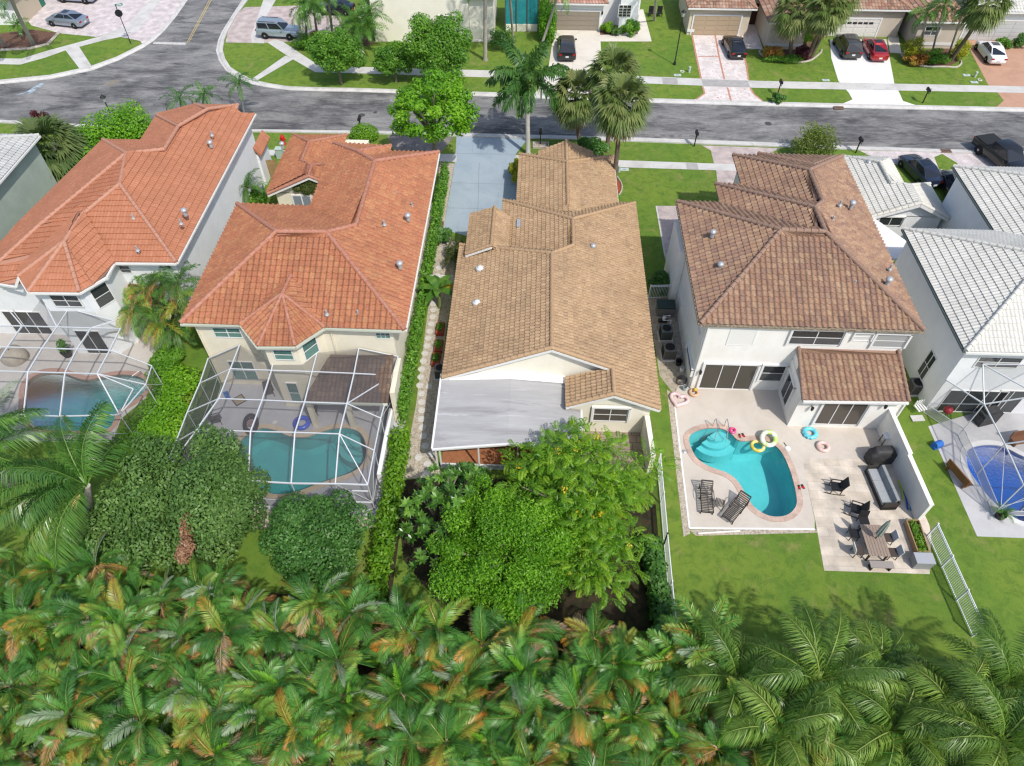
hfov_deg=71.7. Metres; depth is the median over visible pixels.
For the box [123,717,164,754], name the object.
thicket palm
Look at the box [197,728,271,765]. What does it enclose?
thicket palm
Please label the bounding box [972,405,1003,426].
covered grill
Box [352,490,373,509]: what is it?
screen door
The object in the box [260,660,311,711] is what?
thicket palm
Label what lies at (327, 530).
round bush
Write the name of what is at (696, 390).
inflatable toy
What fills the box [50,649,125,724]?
thicket palm
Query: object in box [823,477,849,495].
rocking chair
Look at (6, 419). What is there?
queen palm
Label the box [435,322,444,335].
planter box
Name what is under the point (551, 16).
street palm
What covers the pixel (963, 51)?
garden shrub
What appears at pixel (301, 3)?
street palm
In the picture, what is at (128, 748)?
thicket palm
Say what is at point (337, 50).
ficus tree
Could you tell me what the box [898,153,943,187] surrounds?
parked car
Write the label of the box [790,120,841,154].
willowy shrub
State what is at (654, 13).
street palm
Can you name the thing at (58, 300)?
window
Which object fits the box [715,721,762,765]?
thicket palm
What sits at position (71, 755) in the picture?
thicket palm
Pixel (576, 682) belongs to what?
thicket palm
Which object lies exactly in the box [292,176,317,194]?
ivy
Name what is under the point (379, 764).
thicket palm
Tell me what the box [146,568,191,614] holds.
thicket palm
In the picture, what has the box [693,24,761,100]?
driveway
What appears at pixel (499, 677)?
thicket palm
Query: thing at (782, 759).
coconut palm
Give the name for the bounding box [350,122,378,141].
round hedge
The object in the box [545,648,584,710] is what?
thicket palm
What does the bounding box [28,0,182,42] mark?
driveway
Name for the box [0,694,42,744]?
thicket palm
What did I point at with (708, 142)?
kerb
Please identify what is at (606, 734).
thicket palm
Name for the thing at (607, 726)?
thicket palm
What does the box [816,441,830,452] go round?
swim ring
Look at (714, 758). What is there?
thicket palm
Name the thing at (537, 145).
planter ring
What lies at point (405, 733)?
thicket palm
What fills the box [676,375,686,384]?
hose
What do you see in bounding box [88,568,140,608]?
thicket palm
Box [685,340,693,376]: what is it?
window
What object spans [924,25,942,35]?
window
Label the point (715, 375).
sliding door
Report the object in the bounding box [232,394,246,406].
door mat
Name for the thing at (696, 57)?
brick edging
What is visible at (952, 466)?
wooden bench
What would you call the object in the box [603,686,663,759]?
thicket palm
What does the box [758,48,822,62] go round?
bed edging
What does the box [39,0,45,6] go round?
side door
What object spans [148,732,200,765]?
thicket palm
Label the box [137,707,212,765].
thicket palm
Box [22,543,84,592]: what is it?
thicket palm
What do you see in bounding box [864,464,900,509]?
outdoor sofa
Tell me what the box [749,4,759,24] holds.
front door
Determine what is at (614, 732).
thicket palm
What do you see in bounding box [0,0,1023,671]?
lawn
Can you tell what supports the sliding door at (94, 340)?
in the house at (98, 226)
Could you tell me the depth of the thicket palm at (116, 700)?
31.12 m
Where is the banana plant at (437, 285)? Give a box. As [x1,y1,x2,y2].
[416,274,453,308]
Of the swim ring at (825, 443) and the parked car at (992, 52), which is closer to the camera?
the swim ring at (825, 443)
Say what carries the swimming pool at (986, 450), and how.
in the pool deck at (985, 522)
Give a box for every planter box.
[431,351,440,366]
[434,339,443,353]
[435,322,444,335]
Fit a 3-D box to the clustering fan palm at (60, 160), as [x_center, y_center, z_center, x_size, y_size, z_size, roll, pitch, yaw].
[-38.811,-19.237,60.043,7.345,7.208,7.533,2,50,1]
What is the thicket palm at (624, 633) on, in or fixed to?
on the soil
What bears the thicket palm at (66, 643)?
on the soil
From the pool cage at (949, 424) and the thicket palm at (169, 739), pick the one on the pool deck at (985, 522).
the pool cage at (949, 424)
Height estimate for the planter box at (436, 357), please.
0.642 m
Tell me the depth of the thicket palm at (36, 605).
34.01 m
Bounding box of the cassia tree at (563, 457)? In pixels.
[495,415,680,611]
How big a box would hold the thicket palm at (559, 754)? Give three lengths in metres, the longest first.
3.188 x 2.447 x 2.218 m
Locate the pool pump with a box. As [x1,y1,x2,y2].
[658,315,670,323]
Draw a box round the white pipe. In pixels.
[698,530,739,533]
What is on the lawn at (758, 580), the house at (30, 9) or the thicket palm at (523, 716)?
the house at (30, 9)
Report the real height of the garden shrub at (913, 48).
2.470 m
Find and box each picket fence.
[432,275,453,284]
[648,284,669,298]
[657,453,675,620]
[926,523,983,636]
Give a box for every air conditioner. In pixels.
[434,364,442,380]
[657,324,673,341]
[659,342,676,361]
[907,378,922,396]
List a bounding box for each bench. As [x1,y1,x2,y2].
[868,560,894,570]
[945,459,972,488]
[1008,430,1023,446]
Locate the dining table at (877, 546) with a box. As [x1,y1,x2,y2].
[858,524,890,560]
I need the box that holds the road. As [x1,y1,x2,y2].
[0,0,1023,150]
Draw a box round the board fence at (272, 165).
[265,160,276,177]
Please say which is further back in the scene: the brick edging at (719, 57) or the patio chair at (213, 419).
the brick edging at (719, 57)
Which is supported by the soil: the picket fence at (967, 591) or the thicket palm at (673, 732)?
the thicket palm at (673, 732)
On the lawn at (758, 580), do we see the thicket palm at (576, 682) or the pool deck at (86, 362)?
the pool deck at (86, 362)
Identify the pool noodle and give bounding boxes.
[898,480,903,499]
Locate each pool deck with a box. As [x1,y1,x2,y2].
[0,323,170,439]
[197,384,410,515]
[675,374,882,527]
[928,413,1023,537]
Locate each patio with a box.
[580,431,645,469]
[802,458,930,573]
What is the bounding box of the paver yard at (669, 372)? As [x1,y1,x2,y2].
[648,298,685,391]
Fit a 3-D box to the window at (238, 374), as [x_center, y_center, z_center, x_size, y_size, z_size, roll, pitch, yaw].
[-17.400,-0.819,45.970,1.647,1.789,0.080,2,50,1]
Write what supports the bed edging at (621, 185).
on the lawn at (758, 580)
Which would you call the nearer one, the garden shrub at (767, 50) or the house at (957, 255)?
the house at (957, 255)
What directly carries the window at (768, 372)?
in the house at (785, 279)
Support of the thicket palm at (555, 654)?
on the soil
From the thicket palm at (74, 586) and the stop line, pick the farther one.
the stop line
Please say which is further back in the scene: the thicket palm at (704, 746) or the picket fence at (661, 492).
the picket fence at (661, 492)
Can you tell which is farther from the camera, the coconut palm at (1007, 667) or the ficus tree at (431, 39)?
the ficus tree at (431, 39)
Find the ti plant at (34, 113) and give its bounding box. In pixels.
[30,110,49,118]
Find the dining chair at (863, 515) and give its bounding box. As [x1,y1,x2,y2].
[856,510,869,527]
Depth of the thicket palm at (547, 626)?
33.10 m
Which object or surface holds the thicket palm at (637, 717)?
on the soil
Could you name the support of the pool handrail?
attached to the swimming pool at (767, 479)
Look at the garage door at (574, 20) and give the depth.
80.47 m
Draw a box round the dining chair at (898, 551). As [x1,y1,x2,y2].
[887,544,904,560]
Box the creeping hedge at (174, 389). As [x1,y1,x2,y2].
[108,358,202,461]
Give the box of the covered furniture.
[0,345,29,366]
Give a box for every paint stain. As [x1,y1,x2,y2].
[16,83,43,94]
[105,79,120,85]
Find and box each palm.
[0,0,11,46]
[0,0,35,45]
[0,378,33,450]
[0,400,148,570]
[0,406,66,487]
[0,545,13,564]
[0,555,49,617]
[0,574,32,608]
[0,578,56,661]
[0,596,22,669]
[0,601,53,658]
[0,626,78,698]
[0,643,42,708]
[0,651,69,712]
[0,693,29,738]
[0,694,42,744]
[0,703,37,765]
[0,724,37,765]
[2,582,91,661]
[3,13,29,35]
[3,583,63,621]
[3,706,49,765]
[4,692,59,756]
[5,638,38,681]
[8,574,70,611]
[8,634,70,685]
[10,729,60,765]
[12,113,92,182]
[13,671,106,765]
[16,586,70,648]
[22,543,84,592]
[22,654,107,725]
[23,707,89,765]
[24,611,73,657]
[29,664,99,728]
[32,573,126,649]
[35,699,91,763]
[35,712,111,765]
[41,569,92,607]
[42,605,99,667]
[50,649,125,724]
[55,734,117,765]
[56,531,132,589]
[56,639,139,704]
[59,570,120,606]
[60,568,111,616]
[63,702,138,763]
[65,738,98,765]
[72,587,116,650]
[72,641,164,713]
[73,578,163,660]
[82,708,136,765]
[83,641,123,681]
[84,600,159,667]
[85,615,165,693]
[85,661,157,734]
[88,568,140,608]
[92,672,180,765]
[92,740,159,765]
[99,631,148,666]
[100,583,169,643]
[103,555,153,590]
[103,699,146,740]
[114,292,164,338]
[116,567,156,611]
[116,711,192,765]
[118,283,178,337]
[122,270,167,317]
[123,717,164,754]
[127,673,177,722]
[128,260,190,323]
[129,575,185,632]
[131,306,196,350]
[132,712,180,762]
[133,709,211,765]
[134,689,191,738]
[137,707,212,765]
[141,637,205,695]
[143,661,195,701]
[145,311,197,357]
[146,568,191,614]
[146,652,233,726]
[148,263,199,329]
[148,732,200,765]
[154,611,205,663]
[155,283,196,334]
[156,588,210,631]
[158,84,199,110]
[158,612,205,651]
[160,558,230,625]
[160,641,212,685]
[169,726,222,762]
[171,676,257,760]
[176,571,247,651]
[181,553,250,628]
[184,80,222,103]
[185,588,267,679]
[186,706,266,765]
[189,636,248,697]
[190,649,243,695]
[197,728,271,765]
[202,670,249,726]
[204,584,257,647]
[204,594,270,650]
[211,671,301,759]
[217,71,257,111]
[218,648,269,688]
[220,587,284,655]
[220,709,255,755]
[225,651,305,730]
[225,725,285,765]
[227,662,301,732]
[231,615,296,679]
[235,714,285,757]
[237,597,296,665]
[238,167,272,202]
[240,598,302,659]
[246,686,335,765]
[249,654,316,724]
[258,712,313,765]
[259,668,341,754]
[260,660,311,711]
[271,582,323,641]
[271,727,348,765]
[272,648,315,682]
[278,572,347,638]
[282,0,324,35]
[284,630,311,659]
[284,649,355,726]
[285,622,341,671]
[286,660,362,752]
[287,570,355,639]
[287,651,323,680]
[289,0,334,31]
[296,612,379,698]
[300,730,363,765]
[304,674,354,744]
[305,614,370,673]
[310,591,360,646]
[312,700,391,765]
[314,668,374,725]
[316,0,337,32]
[316,572,397,651]
[320,676,382,752]
[326,9,367,38]
[327,676,378,720]
[330,743,386,765]
[331,4,375,42]
[337,753,360,765]
[344,6,388,40]
[348,24,381,56]
[349,596,387,641]
[350,0,392,42]
[357,647,401,684]
[357,702,402,759]
[362,582,449,667]
[362,654,433,726]
[363,675,422,727]
[365,699,452,765]
[367,685,413,744]
[369,744,395,765]
[370,611,448,679]
[375,590,449,658]
[376,625,416,675]
[378,642,422,684]
[387,736,425,765]
[392,655,442,711]
[392,706,446,752]
[393,738,449,765]
[395,672,479,740]
[398,670,449,715]
[405,594,472,663]
[405,704,490,765]
[419,659,467,696]
[420,752,461,765]
[421,641,472,690]
[424,626,487,682]
[425,671,488,734]
[431,716,501,765]
[432,642,496,716]
[440,604,519,676]
[442,733,493,765]
[451,682,504,737]
[456,698,507,764]
[457,608,505,657]
[466,0,487,60]
[466,727,513,765]
[467,648,513,710]
[467,714,528,765]
[472,604,513,642]
[473,624,551,718]
[477,606,550,671]
[478,732,537,765]
[481,724,526,765]
[482,669,564,764]
[484,591,569,657]
[485,39,568,153]
[485,631,560,718]
[485,725,564,765]
[496,652,562,718]
[509,0,514,44]
[510,672,565,740]
[512,728,562,765]
[514,695,572,759]
[536,709,572,756]
[538,659,617,753]
[540,634,576,680]
[541,0,582,41]
[541,741,571,764]
[542,737,600,765]
[544,656,614,739]
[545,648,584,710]
[546,67,596,145]
[557,640,622,701]
[558,633,628,711]
[560,601,627,667]
[562,721,619,765]
[562,722,637,765]
[564,736,609,765]
[568,669,614,727]
[580,627,653,698]
[582,42,644,152]
[585,695,653,764]
[586,71,657,178]
[591,620,642,679]
[591,699,642,746]
[595,641,648,709]
[599,707,640,765]
[600,676,667,751]
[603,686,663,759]
[621,744,660,765]
[622,655,660,710]
[623,632,683,694]
[624,715,678,765]
[626,618,687,696]
[632,614,727,714]
[644,721,693,765]
[646,629,713,703]
[646,686,702,747]
[649,614,718,679]
[652,711,697,764]
[653,0,656,20]
[655,712,704,765]
[658,593,742,675]
[662,755,688,765]
[667,722,712,765]
[671,610,802,755]
[672,613,733,692]
[674,702,731,765]
[675,705,755,765]
[681,692,719,735]
[696,729,737,765]
[699,662,759,748]
[704,673,865,765]
[708,666,755,710]
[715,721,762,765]
[730,708,813,765]
[735,745,776,765]
[738,595,906,765]
[741,670,818,764]
[769,0,819,55]
[772,644,823,698]
[779,738,850,765]
[785,662,827,710]
[800,0,852,59]
[803,685,879,765]
[805,705,904,765]
[809,617,937,728]
[810,0,863,57]
[812,738,872,763]
[819,651,996,765]
[842,719,883,765]
[856,700,905,763]
[862,648,1023,765]
[886,744,946,765]
[887,700,959,765]
[902,659,1023,765]
[906,0,943,49]
[925,0,955,50]
[925,606,1023,765]
[941,0,973,55]
[950,0,1016,61]
[954,724,1023,765]
[990,501,1017,522]
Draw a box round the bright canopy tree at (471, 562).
[426,473,598,625]
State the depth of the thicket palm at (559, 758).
29.76 m
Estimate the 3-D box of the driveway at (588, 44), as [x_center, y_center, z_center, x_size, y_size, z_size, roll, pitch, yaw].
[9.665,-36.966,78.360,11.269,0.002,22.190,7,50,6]
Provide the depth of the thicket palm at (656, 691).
31.64 m
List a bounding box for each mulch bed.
[0,25,956,66]
[617,179,620,193]
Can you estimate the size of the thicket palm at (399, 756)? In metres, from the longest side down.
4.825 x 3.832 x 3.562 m
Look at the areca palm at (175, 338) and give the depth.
47.51 m
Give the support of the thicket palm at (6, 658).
on the soil
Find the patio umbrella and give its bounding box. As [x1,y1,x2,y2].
[875,520,890,538]
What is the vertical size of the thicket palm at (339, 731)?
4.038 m
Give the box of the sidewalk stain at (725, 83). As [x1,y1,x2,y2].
[662,78,749,168]
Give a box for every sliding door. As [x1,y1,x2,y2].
[0,311,54,334]
[73,330,112,353]
[696,362,761,389]
[811,404,872,425]
[936,390,1009,412]
[988,390,1023,412]
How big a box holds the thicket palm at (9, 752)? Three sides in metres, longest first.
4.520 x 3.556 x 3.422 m
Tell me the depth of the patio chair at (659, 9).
83.31 m
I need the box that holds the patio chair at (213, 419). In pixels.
[206,412,221,424]
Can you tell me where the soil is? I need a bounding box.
[0,475,1022,765]
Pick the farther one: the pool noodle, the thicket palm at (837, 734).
the pool noodle
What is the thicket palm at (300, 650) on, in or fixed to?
on the soil
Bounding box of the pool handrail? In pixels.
[713,418,728,440]
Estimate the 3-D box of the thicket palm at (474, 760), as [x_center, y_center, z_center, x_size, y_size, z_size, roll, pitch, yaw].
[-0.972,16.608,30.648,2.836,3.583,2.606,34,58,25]
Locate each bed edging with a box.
[0,31,59,50]
[617,176,622,194]
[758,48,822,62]
[900,52,961,67]
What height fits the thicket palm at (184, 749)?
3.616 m
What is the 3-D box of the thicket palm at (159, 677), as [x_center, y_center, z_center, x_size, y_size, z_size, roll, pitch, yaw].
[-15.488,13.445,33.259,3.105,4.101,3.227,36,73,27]
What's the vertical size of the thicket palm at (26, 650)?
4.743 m
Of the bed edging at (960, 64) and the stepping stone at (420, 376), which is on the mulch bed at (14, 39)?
the bed edging at (960, 64)
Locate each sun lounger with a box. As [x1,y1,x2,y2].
[698,479,714,514]
[721,490,751,524]
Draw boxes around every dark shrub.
[444,461,491,495]
[641,533,673,666]
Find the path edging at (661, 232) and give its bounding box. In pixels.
[656,206,665,259]
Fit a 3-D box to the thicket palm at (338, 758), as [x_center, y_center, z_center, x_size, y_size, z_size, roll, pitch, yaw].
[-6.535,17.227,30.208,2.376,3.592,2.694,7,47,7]
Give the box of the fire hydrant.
[280,134,285,144]
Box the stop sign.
[114,3,130,42]
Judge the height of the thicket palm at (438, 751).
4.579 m
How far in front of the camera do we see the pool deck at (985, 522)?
43.38 m
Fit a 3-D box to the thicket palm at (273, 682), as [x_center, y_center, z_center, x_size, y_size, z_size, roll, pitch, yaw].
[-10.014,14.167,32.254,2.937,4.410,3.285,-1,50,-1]
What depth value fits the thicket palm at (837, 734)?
30.04 m
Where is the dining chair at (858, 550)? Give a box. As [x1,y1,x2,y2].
[850,542,864,557]
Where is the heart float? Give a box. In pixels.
[669,392,689,406]
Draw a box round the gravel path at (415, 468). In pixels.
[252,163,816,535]
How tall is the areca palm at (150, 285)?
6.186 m
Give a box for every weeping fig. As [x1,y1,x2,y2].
[70,451,190,584]
[124,422,271,569]
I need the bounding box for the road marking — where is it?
[187,0,210,41]
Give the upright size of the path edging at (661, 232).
0.001 m
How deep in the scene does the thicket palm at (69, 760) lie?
29.60 m
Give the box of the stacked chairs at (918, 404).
[914,399,926,411]
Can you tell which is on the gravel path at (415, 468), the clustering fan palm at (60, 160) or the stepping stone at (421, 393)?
the stepping stone at (421, 393)
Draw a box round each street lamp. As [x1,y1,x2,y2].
[100,94,111,115]
[673,10,685,64]
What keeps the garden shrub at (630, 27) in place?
on the mulch bed at (14, 39)
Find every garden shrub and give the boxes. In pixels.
[248,187,267,203]
[291,31,316,48]
[433,225,452,243]
[444,236,463,264]
[488,25,517,47]
[508,158,518,182]
[577,136,609,154]
[599,21,613,32]
[611,25,625,34]
[619,18,640,36]
[646,269,669,294]
[762,45,783,59]
[763,54,803,63]
[794,44,810,58]
[802,29,813,42]
[902,52,929,65]
[903,35,925,56]
[921,47,951,63]
[948,38,971,59]
[996,36,1013,48]
[1012,32,1023,47]
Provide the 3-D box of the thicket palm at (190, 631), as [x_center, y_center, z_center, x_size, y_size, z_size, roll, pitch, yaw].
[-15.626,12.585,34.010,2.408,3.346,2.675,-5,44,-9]
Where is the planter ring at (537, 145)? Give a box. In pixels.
[533,141,548,148]
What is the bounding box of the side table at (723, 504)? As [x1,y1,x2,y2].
[714,497,725,511]
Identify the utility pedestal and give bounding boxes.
[274,146,283,158]
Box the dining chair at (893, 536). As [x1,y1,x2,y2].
[884,529,899,545]
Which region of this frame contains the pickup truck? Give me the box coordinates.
[971,133,1023,166]
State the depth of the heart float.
45.97 m
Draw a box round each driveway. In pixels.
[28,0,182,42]
[226,6,343,42]
[388,135,453,152]
[444,137,525,235]
[535,9,650,94]
[657,145,779,256]
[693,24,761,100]
[830,39,913,104]
[861,151,998,189]
[967,40,1023,106]
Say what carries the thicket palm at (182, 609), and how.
on the soil
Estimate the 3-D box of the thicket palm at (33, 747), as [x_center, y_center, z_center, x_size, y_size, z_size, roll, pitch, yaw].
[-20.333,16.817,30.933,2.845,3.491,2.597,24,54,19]
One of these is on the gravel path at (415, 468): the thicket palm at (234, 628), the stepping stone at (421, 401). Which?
the stepping stone at (421, 401)
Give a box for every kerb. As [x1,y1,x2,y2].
[0,0,186,83]
[0,120,1023,153]
[216,0,1023,111]
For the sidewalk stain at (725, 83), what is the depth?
73.25 m
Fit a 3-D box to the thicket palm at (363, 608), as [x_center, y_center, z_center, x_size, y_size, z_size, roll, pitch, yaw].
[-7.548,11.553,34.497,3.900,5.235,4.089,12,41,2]
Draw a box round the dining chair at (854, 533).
[846,524,859,540]
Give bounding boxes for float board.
[223,391,230,397]
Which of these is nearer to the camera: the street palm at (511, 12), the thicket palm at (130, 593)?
the thicket palm at (130, 593)
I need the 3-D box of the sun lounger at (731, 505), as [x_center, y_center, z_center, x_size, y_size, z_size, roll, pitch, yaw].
[12.814,7.120,40.529,0.803,0.882,1.907,35,58,26]
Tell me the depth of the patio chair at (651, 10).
83.31 m
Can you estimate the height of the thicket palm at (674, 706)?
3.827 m
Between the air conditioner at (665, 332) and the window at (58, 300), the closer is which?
the window at (58, 300)
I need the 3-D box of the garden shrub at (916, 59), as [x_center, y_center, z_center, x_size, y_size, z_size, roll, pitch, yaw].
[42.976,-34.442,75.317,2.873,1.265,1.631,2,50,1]
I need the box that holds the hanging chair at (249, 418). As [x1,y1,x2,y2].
[242,413,258,434]
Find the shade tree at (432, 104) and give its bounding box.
[386,67,479,171]
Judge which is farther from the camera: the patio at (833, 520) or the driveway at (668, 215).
the driveway at (668, 215)
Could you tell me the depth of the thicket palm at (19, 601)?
32.81 m
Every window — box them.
[48,295,84,307]
[89,281,115,308]
[118,265,132,273]
[211,327,243,337]
[227,361,259,379]
[272,350,294,360]
[285,382,302,402]
[291,195,311,205]
[301,337,319,361]
[375,332,390,338]
[590,406,630,422]
[618,4,631,17]
[678,287,681,306]
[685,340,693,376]
[756,363,789,381]
[779,368,795,408]
[785,330,848,345]
[850,332,875,341]
[868,332,913,348]
[877,216,906,225]
[917,348,936,381]
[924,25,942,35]
[972,356,1023,368]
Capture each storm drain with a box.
[833,106,843,108]
[940,149,951,152]
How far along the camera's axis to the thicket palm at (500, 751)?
29.63 m
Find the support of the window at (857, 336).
in the house at (785, 279)
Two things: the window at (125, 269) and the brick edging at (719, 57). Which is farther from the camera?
the brick edging at (719, 57)
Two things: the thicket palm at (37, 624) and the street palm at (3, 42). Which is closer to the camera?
the thicket palm at (37, 624)
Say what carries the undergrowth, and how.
on the lawn at (758, 580)
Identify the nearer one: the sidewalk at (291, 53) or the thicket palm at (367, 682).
the thicket palm at (367, 682)
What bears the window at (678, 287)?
in the house at (785, 279)
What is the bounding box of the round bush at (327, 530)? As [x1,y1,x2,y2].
[258,488,373,597]
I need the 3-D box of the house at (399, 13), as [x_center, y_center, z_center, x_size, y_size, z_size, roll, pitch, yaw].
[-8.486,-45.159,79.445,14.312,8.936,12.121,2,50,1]
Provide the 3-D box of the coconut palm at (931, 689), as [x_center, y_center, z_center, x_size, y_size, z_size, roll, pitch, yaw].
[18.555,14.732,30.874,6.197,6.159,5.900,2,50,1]
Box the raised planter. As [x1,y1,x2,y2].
[903,518,929,552]
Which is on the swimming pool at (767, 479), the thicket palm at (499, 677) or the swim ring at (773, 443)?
the swim ring at (773, 443)
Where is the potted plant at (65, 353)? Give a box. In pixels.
[54,339,71,357]
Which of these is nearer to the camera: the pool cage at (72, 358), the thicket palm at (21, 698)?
the thicket palm at (21, 698)
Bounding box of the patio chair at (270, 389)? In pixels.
[262,380,274,398]
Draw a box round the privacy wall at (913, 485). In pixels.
[876,409,933,519]
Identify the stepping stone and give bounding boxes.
[415,454,422,460]
[416,382,422,387]
[417,374,423,379]
[418,366,424,371]
[418,391,424,395]
[418,399,424,404]
[418,407,425,412]
[418,416,425,421]
[419,424,425,430]
[420,433,426,438]
[421,442,428,448]
[422,470,429,476]
[424,460,430,466]
[425,383,432,388]
[426,451,433,457]
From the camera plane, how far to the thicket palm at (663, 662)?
31.82 m
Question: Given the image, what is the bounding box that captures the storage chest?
[656,299,675,316]
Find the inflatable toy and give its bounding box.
[689,388,699,396]
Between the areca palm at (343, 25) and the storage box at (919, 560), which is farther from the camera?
the areca palm at (343, 25)
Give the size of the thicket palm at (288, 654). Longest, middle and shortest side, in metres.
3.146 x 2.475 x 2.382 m
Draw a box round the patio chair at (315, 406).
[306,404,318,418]
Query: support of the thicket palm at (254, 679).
on the soil
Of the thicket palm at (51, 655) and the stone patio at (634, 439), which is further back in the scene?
the stone patio at (634, 439)
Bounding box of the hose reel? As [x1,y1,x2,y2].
[930,440,943,449]
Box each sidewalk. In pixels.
[0,0,159,67]
[251,0,1023,92]
[269,150,735,170]
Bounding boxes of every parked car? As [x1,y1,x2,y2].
[44,9,88,28]
[60,0,93,3]
[255,16,301,40]
[316,0,355,15]
[556,35,576,59]
[721,35,746,57]
[832,33,862,57]
[861,37,888,60]
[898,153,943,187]
[940,169,955,198]
[974,40,1007,63]
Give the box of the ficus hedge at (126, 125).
[65,98,151,164]
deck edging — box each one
[674,398,689,527]
[690,527,814,529]
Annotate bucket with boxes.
[676,350,681,357]
[676,358,682,365]
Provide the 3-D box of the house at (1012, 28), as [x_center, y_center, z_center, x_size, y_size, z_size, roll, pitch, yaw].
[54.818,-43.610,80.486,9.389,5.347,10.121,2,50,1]
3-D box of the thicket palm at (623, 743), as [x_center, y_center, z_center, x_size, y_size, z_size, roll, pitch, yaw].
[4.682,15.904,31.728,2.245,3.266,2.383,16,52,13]
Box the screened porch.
[505,0,538,31]
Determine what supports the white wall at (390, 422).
on the pool deck at (282, 414)
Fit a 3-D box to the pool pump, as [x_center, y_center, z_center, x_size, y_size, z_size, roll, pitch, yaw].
[10.875,-4.465,50.474,0.835,0.498,1.050,2,50,1]
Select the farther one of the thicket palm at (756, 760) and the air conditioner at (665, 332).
the air conditioner at (665, 332)
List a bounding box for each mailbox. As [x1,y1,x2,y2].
[694,129,698,146]
[777,79,783,92]
[855,136,863,152]
[922,87,931,102]
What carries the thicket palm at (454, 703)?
on the soil
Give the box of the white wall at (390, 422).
[377,408,394,483]
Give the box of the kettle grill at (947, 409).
[942,405,952,416]
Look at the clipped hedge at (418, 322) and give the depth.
49.60 m
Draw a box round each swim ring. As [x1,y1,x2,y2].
[292,415,310,430]
[729,427,735,433]
[750,440,764,452]
[759,429,777,447]
[802,426,817,439]
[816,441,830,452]
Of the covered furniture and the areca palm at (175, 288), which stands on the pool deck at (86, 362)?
the covered furniture
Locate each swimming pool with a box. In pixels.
[18,368,151,435]
[235,423,371,498]
[683,423,802,521]
[960,440,1023,525]
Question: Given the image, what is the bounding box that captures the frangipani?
[396,460,480,586]
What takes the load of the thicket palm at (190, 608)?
on the soil
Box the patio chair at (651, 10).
[648,6,653,14]
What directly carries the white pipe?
on the gravel path at (415, 468)
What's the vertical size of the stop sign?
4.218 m
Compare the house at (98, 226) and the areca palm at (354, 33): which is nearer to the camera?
the house at (98, 226)
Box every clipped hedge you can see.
[358,423,411,639]
[396,162,449,425]
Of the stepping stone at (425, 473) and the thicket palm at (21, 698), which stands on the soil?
the thicket palm at (21, 698)
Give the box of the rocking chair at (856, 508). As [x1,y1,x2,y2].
[843,500,869,517]
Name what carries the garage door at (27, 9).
in the house at (30, 9)
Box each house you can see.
[0,0,45,24]
[0,102,271,353]
[0,133,56,240]
[178,133,439,427]
[370,0,496,42]
[431,139,661,473]
[549,0,640,34]
[664,151,926,427]
[679,0,806,48]
[808,0,966,48]
[844,154,1023,412]
[955,0,1023,39]
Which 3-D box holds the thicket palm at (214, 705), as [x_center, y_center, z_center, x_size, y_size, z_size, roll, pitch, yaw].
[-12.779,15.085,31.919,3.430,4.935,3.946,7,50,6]
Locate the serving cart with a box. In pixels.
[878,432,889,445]
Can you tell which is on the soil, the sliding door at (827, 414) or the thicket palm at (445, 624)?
the thicket palm at (445, 624)
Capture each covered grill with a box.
[863,445,896,464]
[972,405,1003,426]
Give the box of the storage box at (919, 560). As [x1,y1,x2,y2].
[909,552,935,568]
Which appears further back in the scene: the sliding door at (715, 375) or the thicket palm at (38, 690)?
the sliding door at (715, 375)
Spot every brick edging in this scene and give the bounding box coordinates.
[691,35,701,78]
[714,35,724,78]
[740,35,748,79]
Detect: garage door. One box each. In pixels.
[14,0,41,22]
[556,11,599,30]
[691,16,740,34]
[827,19,880,36]
[961,21,1023,39]
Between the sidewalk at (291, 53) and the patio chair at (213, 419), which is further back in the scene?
the sidewalk at (291, 53)
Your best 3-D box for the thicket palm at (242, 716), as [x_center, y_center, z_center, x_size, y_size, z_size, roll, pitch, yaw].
[-10.975,14.948,31.645,3.258,4.922,3.342,35,58,26]
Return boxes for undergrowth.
[147,342,184,377]
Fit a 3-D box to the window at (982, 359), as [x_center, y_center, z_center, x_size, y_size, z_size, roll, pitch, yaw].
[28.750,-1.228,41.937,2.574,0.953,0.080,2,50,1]
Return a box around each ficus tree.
[303,26,367,84]
[371,40,412,81]
[402,10,472,82]
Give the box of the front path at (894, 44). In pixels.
[888,33,900,52]
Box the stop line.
[153,42,185,44]
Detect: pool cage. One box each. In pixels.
[0,301,162,442]
[163,344,398,509]
[923,363,1023,515]
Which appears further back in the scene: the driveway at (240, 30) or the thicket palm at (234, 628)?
the driveway at (240, 30)
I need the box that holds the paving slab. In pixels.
[910,415,924,421]
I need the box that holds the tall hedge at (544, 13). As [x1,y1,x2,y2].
[538,0,556,43]
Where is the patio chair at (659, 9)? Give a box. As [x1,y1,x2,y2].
[657,6,662,16]
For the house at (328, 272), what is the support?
on the lawn at (758, 580)
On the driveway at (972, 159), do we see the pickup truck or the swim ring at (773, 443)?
the pickup truck
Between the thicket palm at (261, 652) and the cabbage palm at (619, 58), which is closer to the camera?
the thicket palm at (261, 652)

